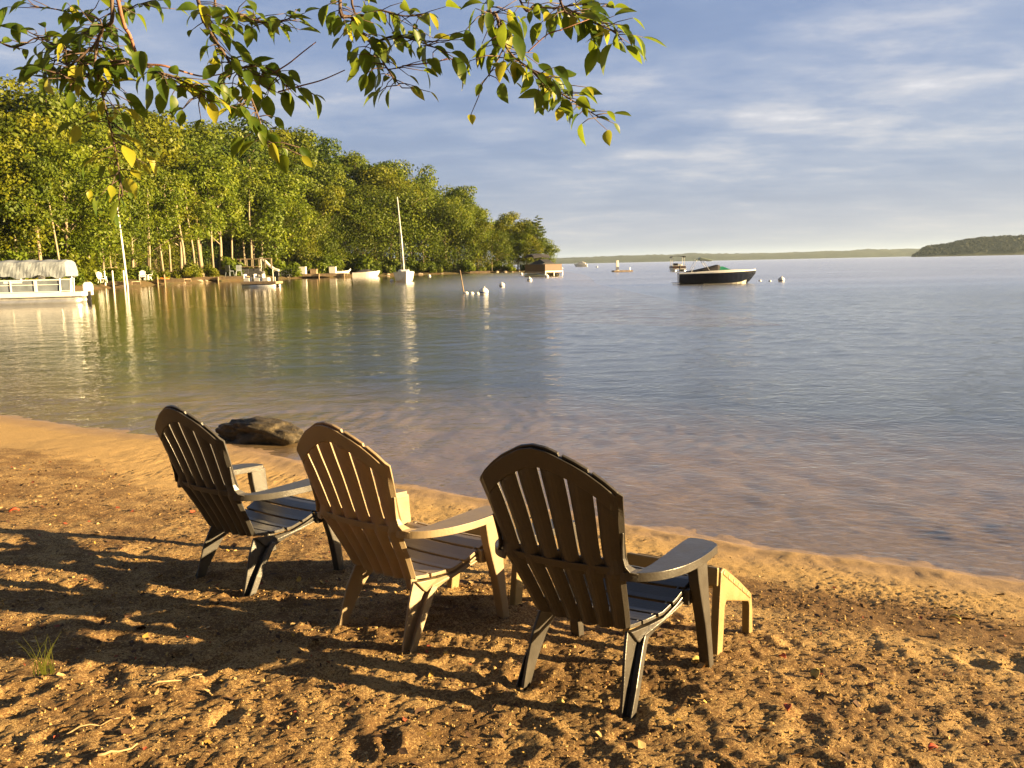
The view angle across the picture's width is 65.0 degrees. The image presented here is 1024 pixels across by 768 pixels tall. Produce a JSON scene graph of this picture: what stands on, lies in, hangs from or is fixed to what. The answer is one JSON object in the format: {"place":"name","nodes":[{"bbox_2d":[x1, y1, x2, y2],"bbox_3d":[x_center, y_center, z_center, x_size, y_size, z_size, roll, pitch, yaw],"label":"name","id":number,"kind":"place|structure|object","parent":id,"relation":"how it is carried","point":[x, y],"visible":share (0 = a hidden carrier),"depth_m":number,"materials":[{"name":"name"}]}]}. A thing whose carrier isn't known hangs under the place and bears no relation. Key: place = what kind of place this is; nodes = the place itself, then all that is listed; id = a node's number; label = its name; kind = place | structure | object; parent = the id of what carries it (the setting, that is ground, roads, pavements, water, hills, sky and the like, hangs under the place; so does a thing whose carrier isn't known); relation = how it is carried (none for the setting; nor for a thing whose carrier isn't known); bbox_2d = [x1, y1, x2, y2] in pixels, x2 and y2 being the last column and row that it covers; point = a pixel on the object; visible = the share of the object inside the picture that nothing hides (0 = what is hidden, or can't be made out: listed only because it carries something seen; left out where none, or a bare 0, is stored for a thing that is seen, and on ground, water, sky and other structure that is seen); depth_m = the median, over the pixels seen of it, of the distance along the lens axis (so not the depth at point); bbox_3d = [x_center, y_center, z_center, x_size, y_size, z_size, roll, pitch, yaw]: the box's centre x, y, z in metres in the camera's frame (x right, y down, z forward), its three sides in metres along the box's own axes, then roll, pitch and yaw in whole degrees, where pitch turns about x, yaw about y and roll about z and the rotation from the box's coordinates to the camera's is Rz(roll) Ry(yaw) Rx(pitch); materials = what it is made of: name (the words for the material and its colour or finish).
{"place":"outdoors","nodes":[
{"label":"outdoors","id":0,"kind":"place"},
{"bbox_2d":[44,244,783,326],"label":"hill","id":1,"kind":"structure","parent":0,"point":[193,280],"depth_m":90.94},
{"bbox_2d":[0,248,30,279],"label":"shrub","id":2,"kind":"object","parent":1,"relation":"on","point":[13,255],"visible":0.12,"depth_m":84.13,"materials":[{"name":"green plant"}]},
{"bbox_2d":[0,170,54,260],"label":"pine tree","id":3,"kind":"object","parent":1,"relation":"on","point":[34,254],"visible":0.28,"depth_m":90.46,"materials":[{"name":"green plant"}]},
{"bbox_2d":[0,115,63,190],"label":"broadleaf tree","id":4,"kind":"object","parent":1,"relation":"on","point":[10,127],"visible":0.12,"depth_m":96.58,"materials":[{"name":"green plant"}]},
{"bbox_2d":[0,140,71,258],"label":"broadleaf tree","id":5,"kind":"object","parent":1,"relation":"on","point":[11,182],"visible":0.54,"depth_m":89.37,"materials":[{"name":"green plant"}]},
{"bbox_2d":[0,151,82,259],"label":"broadleaf tree","id":6,"kind":"object","parent":1,"relation":"on","point":[46,189],"visible":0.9,"depth_m":89.48,"materials":[{"name":"green plant"}]},
{"bbox_2d":[23,211,74,259],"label":"broadleaf tree","id":7,"kind":"object","parent":1,"relation":"on","point":[48,249],"visible":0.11,"depth_m":98.84,"materials":[{"name":"green plant"}]},
{"bbox_2d":[0,74,103,258],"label":"broadleaf tree","id":8,"kind":"object","parent":1,"relation":"on","point":[12,85],"visible":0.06,"depth_m":110.24,"materials":[{"name":"green plant"}]},
{"bbox_2d":[0,109,109,219],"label":"broadleaf tree","id":9,"kind":"object","parent":1,"relation":"on","point":[46,128],"visible":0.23,"depth_m":99.28,"materials":[{"name":"green plant"}]},
{"bbox_2d":[0,86,120,167],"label":"broadleaf tree","id":10,"kind":"object","parent":1,"relation":"on","point":[60,112],"visible":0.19,"depth_m":111.11,"materials":[{"name":"green plant"}]},
{"bbox_2d":[1,139,133,259],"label":"broadleaf tree","id":11,"kind":"object","parent":1,"relation":"on","point":[59,158],"visible":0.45,"depth_m":96.87,"materials":[{"name":"green plant"}]},
{"bbox_2d":[56,247,98,285],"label":"shrub","id":12,"kind":"object","parent":1,"relation":"on","point":[86,266],"visible":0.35,"depth_m":96.56,"materials":[{"name":"green plant"}]},
{"bbox_2d":[42,165,132,281],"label":"broadleaf tree","id":13,"kind":"object","parent":1,"relation":"on","point":[109,249],"visible":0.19,"depth_m":101.79,"materials":[{"name":"green plant"}]},
{"bbox_2d":[53,123,141,265],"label":"pine tree","id":14,"kind":"object","parent":1,"relation":"on","point":[118,251],"visible":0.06,"depth_m":108.23,"materials":[{"name":"green plant"}]},
{"bbox_2d":[60,93,146,205],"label":"broadleaf tree","id":15,"kind":"object","parent":1,"relation":"on","point":[119,122],"visible":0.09,"depth_m":126.23,"materials":[{"name":"green plant"}]},
{"bbox_2d":[64,128,144,270],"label":"broadleaf tree","id":16,"kind":"object","parent":1,"relation":"on","point":[101,143],"visible":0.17,"depth_m":113.58,"materials":[{"name":"green plant"}]},
{"bbox_2d":[96,215,161,273],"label":"pine tree","id":17,"kind":"object","parent":1,"relation":"on","point":[140,257],"visible":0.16,"depth_m":118.25,"materials":[{"name":"green plant"}]},
{"bbox_2d":[111,188,156,267],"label":"broadleaf tree","id":18,"kind":"object","parent":1,"relation":"on","point":[140,225],"visible":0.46,"depth_m":117.54,"materials":[{"name":"green plant"}]},
{"bbox_2d":[109,141,177,252],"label":"broadleaf tree","id":19,"kind":"object","parent":1,"relation":"on","point":[143,174],"visible":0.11,"depth_m":126.54,"materials":[{"name":"green plant"}]},
{"bbox_2d":[106,102,186,266],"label":"broadleaf tree","id":20,"kind":"object","parent":1,"relation":"on","point":[159,153],"visible":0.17,"depth_m":139.29,"materials":[{"name":"green plant"}]},
{"bbox_2d":[115,103,203,267],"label":"broadleaf tree","id":21,"kind":"object","parent":1,"relation":"on","point":[166,125],"visible":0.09,"depth_m":145.54,"materials":[{"name":"green plant"}]},
{"bbox_2d":[135,230,186,273],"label":"broadleaf tree","id":22,"kind":"object","parent":1,"relation":"on","point":[159,261],"visible":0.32,"depth_m":137.75,"materials":[{"name":"green plant"}]},
{"bbox_2d":[123,164,207,265],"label":"broadleaf tree","id":23,"kind":"object","parent":1,"relation":"on","point":[166,208],"visible":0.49,"depth_m":126.94,"materials":[{"name":"green plant"}]},
{"bbox_2d":[136,135,217,263],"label":"pine tree","id":24,"kind":"object","parent":1,"relation":"on","point":[187,247],"visible":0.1,"depth_m":142.45,"materials":[{"name":"green plant"}]},
{"bbox_2d":[155,179,206,268],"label":"broadleaf tree","id":25,"kind":"object","parent":1,"relation":"on","point":[193,220],"visible":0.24,"depth_m":137.63,"materials":[{"name":"green plant"}]},
{"bbox_2d":[171,266,199,278],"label":"shrub","id":26,"kind":"object","parent":1,"relation":"on","point":[188,271],"visible":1,"depth_m":133.30,"materials":[{"name":"green plant"}]},
{"bbox_2d":[153,154,239,276],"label":"broadleaf tree","id":27,"kind":"object","parent":1,"relation":"on","point":[207,176],"visible":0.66,"depth_m":139.67,"materials":[{"name":"green plant"}]},
{"bbox_2d":[148,109,245,262],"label":"broadleaf tree","id":28,"kind":"object","parent":1,"relation":"on","point":[195,149],"visible":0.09,"depth_m":153.87,"materials":[{"name":"green plant"}]},
{"bbox_2d":[173,228,222,265],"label":"broadleaf tree","id":29,"kind":"object","parent":1,"relation":"on","point":[196,259],"visible":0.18,"depth_m":154.72,"materials":[{"name":"green plant"}]},
{"bbox_2d":[183,123,252,173],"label":"broadleaf tree","id":30,"kind":"object","parent":1,"relation":"on","point":[200,130],"visible":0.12,"depth_m":166.10,"materials":[{"name":"green plant"}]},
{"bbox_2d":[190,172,250,271],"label":"broadleaf tree","id":31,"kind":"object","parent":1,"relation":"on","point":[233,209],"visible":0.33,"depth_m":150.54,"materials":[{"name":"green plant"}]},
{"bbox_2d":[185,134,259,264],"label":"pine tree","id":32,"kind":"object","parent":1,"relation":"on","point":[224,235],"visible":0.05,"depth_m":158.69,"materials":[{"name":"green plant"}]},
{"bbox_2d":[184,119,271,176],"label":"broadleaf tree","id":33,"kind":"object","parent":1,"relation":"on","point":[229,129],"visible":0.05,"depth_m":172.41,"materials":[{"name":"green plant"}]},
{"bbox_2d":[218,256,245,275],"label":"shrub","id":34,"kind":"object","parent":1,"relation":"on","point":[232,263],"visible":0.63,"depth_m":148.61,"materials":[{"name":"green plant"}]},
{"bbox_2d":[214,230,260,265],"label":"broadleaf tree","id":35,"kind":"object","parent":1,"relation":"on","point":[235,247],"visible":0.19,"depth_m":162.02,"materials":[{"name":"green plant"}]},
{"bbox_2d":[218,266,264,279],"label":"retaining wall","id":36,"kind":"structure","parent":1,"relation":"on","point":[251,272],"depth_m":149.99,"materials":[{"name":"stone"}]},
{"bbox_2d":[199,141,292,262],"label":"broadleaf tree","id":37,"kind":"object","parent":1,"relation":"on","point":[255,156],"visible":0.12,"depth_m":165.96,"materials":[{"name":"green plant"}]},
{"bbox_2d":[203,148,297,263],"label":"pine tree","id":38,"kind":"object","parent":1,"relation":"on","point":[258,163],"visible":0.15,"depth_m":166.40,"materials":[{"name":"green plant"}]},
{"bbox_2d":[227,175,284,265],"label":"broadleaf tree","id":39,"kind":"object","parent":1,"relation":"on","point":[252,184],"visible":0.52,"depth_m":155.65,"materials":[{"name":"green plant"}]},
{"bbox_2d":[216,116,312,250],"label":"broadleaf tree","id":40,"kind":"object","parent":1,"relation":"on","point":[246,129],"visible":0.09,"depth_m":180.97,"materials":[{"name":"green plant"}]},
{"bbox_2d":[227,165,312,255],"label":"broadleaf tree","id":41,"kind":"object","parent":1,"relation":"on","point":[289,183],"visible":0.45,"depth_m":159.62,"materials":[{"name":"green plant"}]},
{"bbox_2d":[229,177,317,259],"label":"broadleaf tree","id":42,"kind":"object","parent":1,"relation":"on","point":[267,246],"visible":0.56,"depth_m":160.14,"materials":[{"name":"green plant"}]},
{"bbox_2d":[250,127,316,172],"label":"broadleaf tree","id":43,"kind":"object","parent":1,"relation":"on","point":[281,133],"visible":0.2,"depth_m":187.95,"materials":[{"name":"green plant"}]},
{"bbox_2d":[268,262,302,276],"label":"shrub","id":44,"kind":"object","parent":1,"relation":"on","point":[296,271],"visible":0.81,"depth_m":160.46,"materials":[{"name":"green plant"}]},
{"bbox_2d":[274,126,326,203],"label":"broadleaf tree","id":45,"kind":"object","parent":1,"relation":"on","point":[306,138],"visible":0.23,"depth_m":192.18,"materials":[{"name":"green plant"}]},
{"bbox_2d":[278,206,331,265],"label":"broadleaf tree","id":46,"kind":"object","parent":1,"relation":"on","point":[312,249],"visible":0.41,"depth_m":167.52,"materials":[{"name":"green plant"}]},
{"bbox_2d":[292,212,346,262],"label":"broadleaf tree","id":47,"kind":"object","parent":1,"relation":"on","point":[322,234],"visible":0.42,"depth_m":170.60,"materials":[{"name":"green plant"}]},
{"bbox_2d":[295,163,346,218],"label":"broadleaf tree","id":48,"kind":"object","parent":1,"relation":"on","point":[310,189],"visible":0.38,"depth_m":183.62,"materials":[{"name":"green plant"}]},
{"bbox_2d":[305,220,351,259],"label":"broadleaf tree","id":49,"kind":"object","parent":1,"relation":"on","point":[335,225],"visible":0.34,"depth_m":173.71,"materials":[{"name":"green plant"}]},
{"bbox_2d":[314,252,344,272],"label":"shrub","id":50,"kind":"object","parent":1,"relation":"on","point":[330,260],"visible":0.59,"depth_m":169.64,"materials":[{"name":"green plant"}]},
{"bbox_2d":[302,169,367,226],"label":"broadleaf tree","id":51,"kind":"object","parent":1,"relation":"on","point":[337,178],"visible":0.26,"depth_m":185.16,"materials":[{"name":"green plant"}]},
{"bbox_2d":[305,184,366,250],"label":"broadleaf tree","id":52,"kind":"object","parent":1,"relation":"on","point":[331,199],"visible":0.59,"depth_m":173.58,"materials":[{"name":"green plant"}]},
{"bbox_2d":[308,136,372,188],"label":"broadleaf tree","id":53,"kind":"object","parent":1,"relation":"on","point":[326,152],"visible":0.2,"depth_m":205.88,"materials":[{"name":"green plant"}]},
{"bbox_2d":[318,214,373,270],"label":"broadleaf tree","id":54,"kind":"object","parent":1,"relation":"on","point":[347,235],"visible":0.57,"depth_m":174.69,"materials":[{"name":"green plant"}]},
{"bbox_2d":[333,150,370,248],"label":"broadleaf tree","id":55,"kind":"object","parent":1,"relation":"on","point":[355,160],"visible":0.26,"depth_m":209.20,"materials":[{"name":"green plant"}]},
{"bbox_2d":[330,221,386,270],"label":"broadleaf tree","id":56,"kind":"object","parent":1,"relation":"on","point":[359,233],"visible":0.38,"depth_m":176.59,"materials":[{"name":"green plant"}]},
{"bbox_2d":[346,251,374,270],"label":"shrub","id":57,"kind":"object","parent":1,"relation":"on","point":[364,260],"visible":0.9,"depth_m":175.13,"materials":[{"name":"green plant"}]},
{"bbox_2d":[343,198,385,253],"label":"broadleaf tree","id":58,"kind":"object","parent":1,"relation":"on","point":[358,205],"visible":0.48,"depth_m":176.43,"materials":[{"name":"green plant"}]},
{"bbox_2d":[331,204,399,266],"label":"broadleaf tree","id":59,"kind":"object","parent":1,"relation":"on","point":[378,228],"visible":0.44,"depth_m":176.21,"materials":[{"name":"green plant"}]},
{"bbox_2d":[346,165,400,248],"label":"broadleaf tree","id":60,"kind":"object","parent":1,"relation":"on","point":[375,176],"visible":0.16,"depth_m":190.36,"materials":[{"name":"green plant"}]},
{"bbox_2d":[325,183,445,269],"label":"broadleaf tree","id":61,"kind":"object","parent":1,"relation":"on","point":[382,245],"visible":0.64,"depth_m":177.78,"materials":[{"name":"green plant"}]},
{"bbox_2d":[374,176,418,265],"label":"broadleaf tree","id":62,"kind":"object","parent":1,"relation":"on","point":[388,182],"visible":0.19,"depth_m":189.50,"materials":[{"name":"green plant"}]},
{"bbox_2d":[357,159,436,190],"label":"broadleaf tree","id":63,"kind":"object","parent":1,"relation":"on","point":[403,174],"visible":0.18,"depth_m":205.84,"materials":[{"name":"green plant"}]},
{"bbox_2d":[364,195,450,269],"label":"broadleaf tree","id":64,"kind":"object","parent":1,"relation":"on","point":[412,236],"visible":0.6,"depth_m":179.46,"materials":[{"name":"green plant"}]},
{"bbox_2d":[383,188,441,260],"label":"broadleaf tree","id":65,"kind":"object","parent":1,"relation":"on","point":[414,198],"visible":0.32,"depth_m":182.84,"materials":[{"name":"green plant"}]},
{"bbox_2d":[395,199,473,269],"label":"broadleaf tree","id":66,"kind":"object","parent":1,"relation":"on","point":[432,258],"visible":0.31,"depth_m":182.77,"materials":[{"name":"green plant"}]},
{"bbox_2d":[414,204,474,270],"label":"broadleaf tree","id":67,"kind":"object","parent":1,"relation":"on","point":[445,219],"visible":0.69,"depth_m":182.20,"materials":[{"name":"green plant"}]},
{"bbox_2d":[425,195,477,262],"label":"broadleaf tree","id":68,"kind":"object","parent":1,"relation":"on","point":[454,203],"visible":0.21,"depth_m":185.75,"materials":[{"name":"green plant"}]},
{"bbox_2d":[429,185,477,210],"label":"broadleaf tree","id":69,"kind":"object","parent":1,"relation":"on","point":[463,194],"visible":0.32,"depth_m":193.42,"materials":[{"name":"green plant"}]},
{"bbox_2d":[439,206,480,269],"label":"broadleaf tree","id":70,"kind":"object","parent":1,"relation":"on","point":[458,228],"visible":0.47,"depth_m":184.61,"materials":[{"name":"green plant"}]},
{"bbox_2d":[438,213,490,270],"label":"broadleaf tree","id":71,"kind":"object","parent":1,"relation":"on","point":[465,225],"visible":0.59,"depth_m":184.12,"materials":[{"name":"green plant"}]},
{"bbox_2d":[457,222,502,270],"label":"broadleaf tree","id":72,"kind":"object","parent":1,"relation":"on","point":[488,227],"visible":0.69,"depth_m":186.07,"materials":[{"name":"green plant"}]},
{"bbox_2d":[471,209,494,268],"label":"broadleaf tree","id":73,"kind":"object","parent":1,"relation":"on","point":[480,217],"visible":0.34,"depth_m":188.55,"materials":[{"name":"green plant"}]},
{"bbox_2d":[482,228,517,270],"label":"broadleaf tree","id":74,"kind":"object","parent":1,"relation":"on","point":[507,246],"visible":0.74,"depth_m":188.04,"materials":[{"name":"green plant"}]},
{"bbox_2d":[493,211,534,263],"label":"broadleaf tree","id":75,"kind":"object","parent":1,"relation":"on","point":[506,221],"visible":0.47,"depth_m":191.57,"materials":[{"name":"green plant"}]},
{"bbox_2d":[503,233,534,270],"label":"broadleaf tree","id":76,"kind":"object","parent":1,"relation":"on","point":[519,246],"visible":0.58,"depth_m":190.86,"materials":[{"name":"green plant"}]},
{"bbox_2d":[509,221,546,253],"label":"broadleaf tree","id":77,"kind":"object","parent":1,"relation":"on","point":[533,231],"visible":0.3,"depth_m":192.99,"materials":[{"name":"green plant"}]},
{"bbox_2d":[516,235,545,264],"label":"broadleaf tree","id":78,"kind":"object","parent":1,"relation":"on","point":[533,242],"visible":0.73,"depth_m":190.48,"materials":[{"name":"green plant"}]},
{"bbox_2d":[513,215,556,263],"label":"pine tree","id":79,"kind":"object","parent":1,"relation":"on","point":[539,227],"visible":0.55,"depth_m":192.93,"materials":[{"name":"green plant"}]},
{"bbox_2d":[0,262,1023,767],"bbox_3d":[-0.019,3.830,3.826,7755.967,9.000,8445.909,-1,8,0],"label":"ground","id":80,"kind":"structure","parent":0,"point":[840,526],"depth_m":4.37,"materials":[{"name":"sand"}]},
{"bbox_2d":[15,634,58,675],"bbox_3d":[-1.711,0.989,2.910,0.154,0.164,0.185,-6,10,-28],"label":"grass tuft","id":81,"kind":"object","parent":80,"relation":"on","point":[41,668],"visible":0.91,"depth_m":2.93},
{"bbox_2d":[155,405,343,596],"bbox_3d":[-1.365,0.553,4.122,0.782,0.983,0.772,4,8,37],"label":"adirondack chair","id":82,"kind":"object","parent":80,"relation":"on","point":[205,471],"visible":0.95,"depth_m":3.96,"materials":[{"name":"plastic"}]},
{"bbox_2d":[215,416,303,445],"bbox_3d":[-2.772,0.561,8.865,1.146,0.375,0.485,6,14,11],"label":"rock","id":83,"kind":"object","parent":80,"relation":"on","point":[263,430],"visible":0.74,"depth_m":8.69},
{"bbox_2d":[0,0,665,228],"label":"overhanging tree","id":84,"kind":"object","parent":80,"relation":"on","point":[113,70],"visible":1,"depth_m":2.02,"materials":[{"name":"green plant"}]},
{"bbox_2d":[297,421,508,653],"bbox_3d":[-0.490,0.606,3.462,0.782,0.983,0.772,3,7,39],"label":"adirondack chair","id":85,"kind":"object","parent":80,"relation":"on","point":[388,541],"visible":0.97,"depth_m":3.30,"materials":[{"name":"beige plastic"}]},
{"bbox_2d":[447,527,556,605],"bbox_3d":[-0.020,0.857,4.011,0.443,0.373,0.413,4,2,39],"label":"footstool","id":86,"kind":"object","parent":80,"relation":"on","point":[516,589],"visible":0.03,"depth_m":3.74,"materials":[{"name":"plastic"}]},
{"bbox_2d":[0,450,1023,767],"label":"sand clods","id":87,"kind":"object","parent":80,"relation":"on","point":[672,726],"visible":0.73,"depth_m":3.06,"materials":[{"name":"sand"}]},
{"bbox_2d":[0,459,1023,767],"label":"leaf litter","id":88,"kind":"object","parent":80,"relation":"on","point":[468,735],"visible":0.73,"depth_m":3.21,"materials":[{"name":"brown plant"}]},
{"bbox_2d":[479,443,717,719],"bbox_3d":[0.299,0.655,2.947,0.782,0.983,0.772,2,5,36],"label":"adirondack chair","id":89,"kind":"object","parent":80,"relation":"on","point":[611,587],"visible":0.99,"depth_m":2.76,"materials":[{"name":"grey plastic"}]},
{"bbox_2d":[623,552,751,654],"bbox_3d":[0.771,0.917,3.495,0.436,0.372,0.413,2,1,36],"label":"footstool","id":90,"kind":"object","parent":80,"relation":"on","point":[724,584],"visible":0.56,"depth_m":3.26,"materials":[{"name":"plastic"}]},
{"bbox_2d":[0,255,1023,569],"bbox_3d":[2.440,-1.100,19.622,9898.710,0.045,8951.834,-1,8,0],"label":"water","id":91,"kind":"structure","parent":0,"point":[62,327],"depth_m":26.34,"materials":[{"name":"liquid"}]},
{"bbox_2d":[0,259,93,304],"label":"pontoon boat","id":92,"kind":"object","parent":91,"relation":"on","point":[41,289],"visible":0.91,"depth_m":50.57,"materials":[{"name":"metal"}]},
{"bbox_2d":[241,271,282,286],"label":"fishing boat","id":93,"kind":"object","parent":91,"relation":"on","point":[263,281],"visible":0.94,"depth_m":88.02,"materials":[{"name":"metal"}]},
{"bbox_2d":[393,197,413,281],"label":"sailing boat","id":94,"kind":"object","parent":91,"relation":"on","point":[404,275],"visible":0.91,"depth_m":99.36,"materials":[{"name":"white paint"}]},
{"bbox_2d":[524,253,562,276],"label":"covered boat lift","id":95,"kind":"object","parent":91,"relation":"on","point":[541,268],"visible":0.97,"depth_m":117.52,"materials":[{"name":"metal"}]},
{"bbox_2d":[672,257,755,289],"bbox_3d":[15.930,-8.725,63.452,6.436,2.540,1.936,0,9,6],"label":"speedboat","id":96,"kind":"object","parent":91,"relation":"on","point":[716,274],"visible":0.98,"depth_m":62.82,"materials":[{"name":"black paint"}]},
{"bbox_2d":[0,0,1023,260],"label":"sky","id":97,"kind":"structure","parent":0,"point":[758,126],"materials":[{"name":"blue"}]},
{"bbox_2d":[448,248,920,265],"bbox_3d":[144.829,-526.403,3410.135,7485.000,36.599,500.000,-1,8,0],"label":"hills","id":98,"kind":"structure","parent":0,"point":[857,253],"depth_m":3204.68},
{"bbox_2d":[917,238,1023,256],"bbox_3d":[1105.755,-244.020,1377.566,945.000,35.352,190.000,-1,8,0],"label":"headland","id":99,"kind":"structure","parent":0,"point":[984,253],"depth_m":1290.87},
{"bbox_2d":[911,234,1023,256],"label":"wood","id":100,"kind":"object","parent":99,"relation":"on","point":[963,244],"visible":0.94,"depth_m":1306.29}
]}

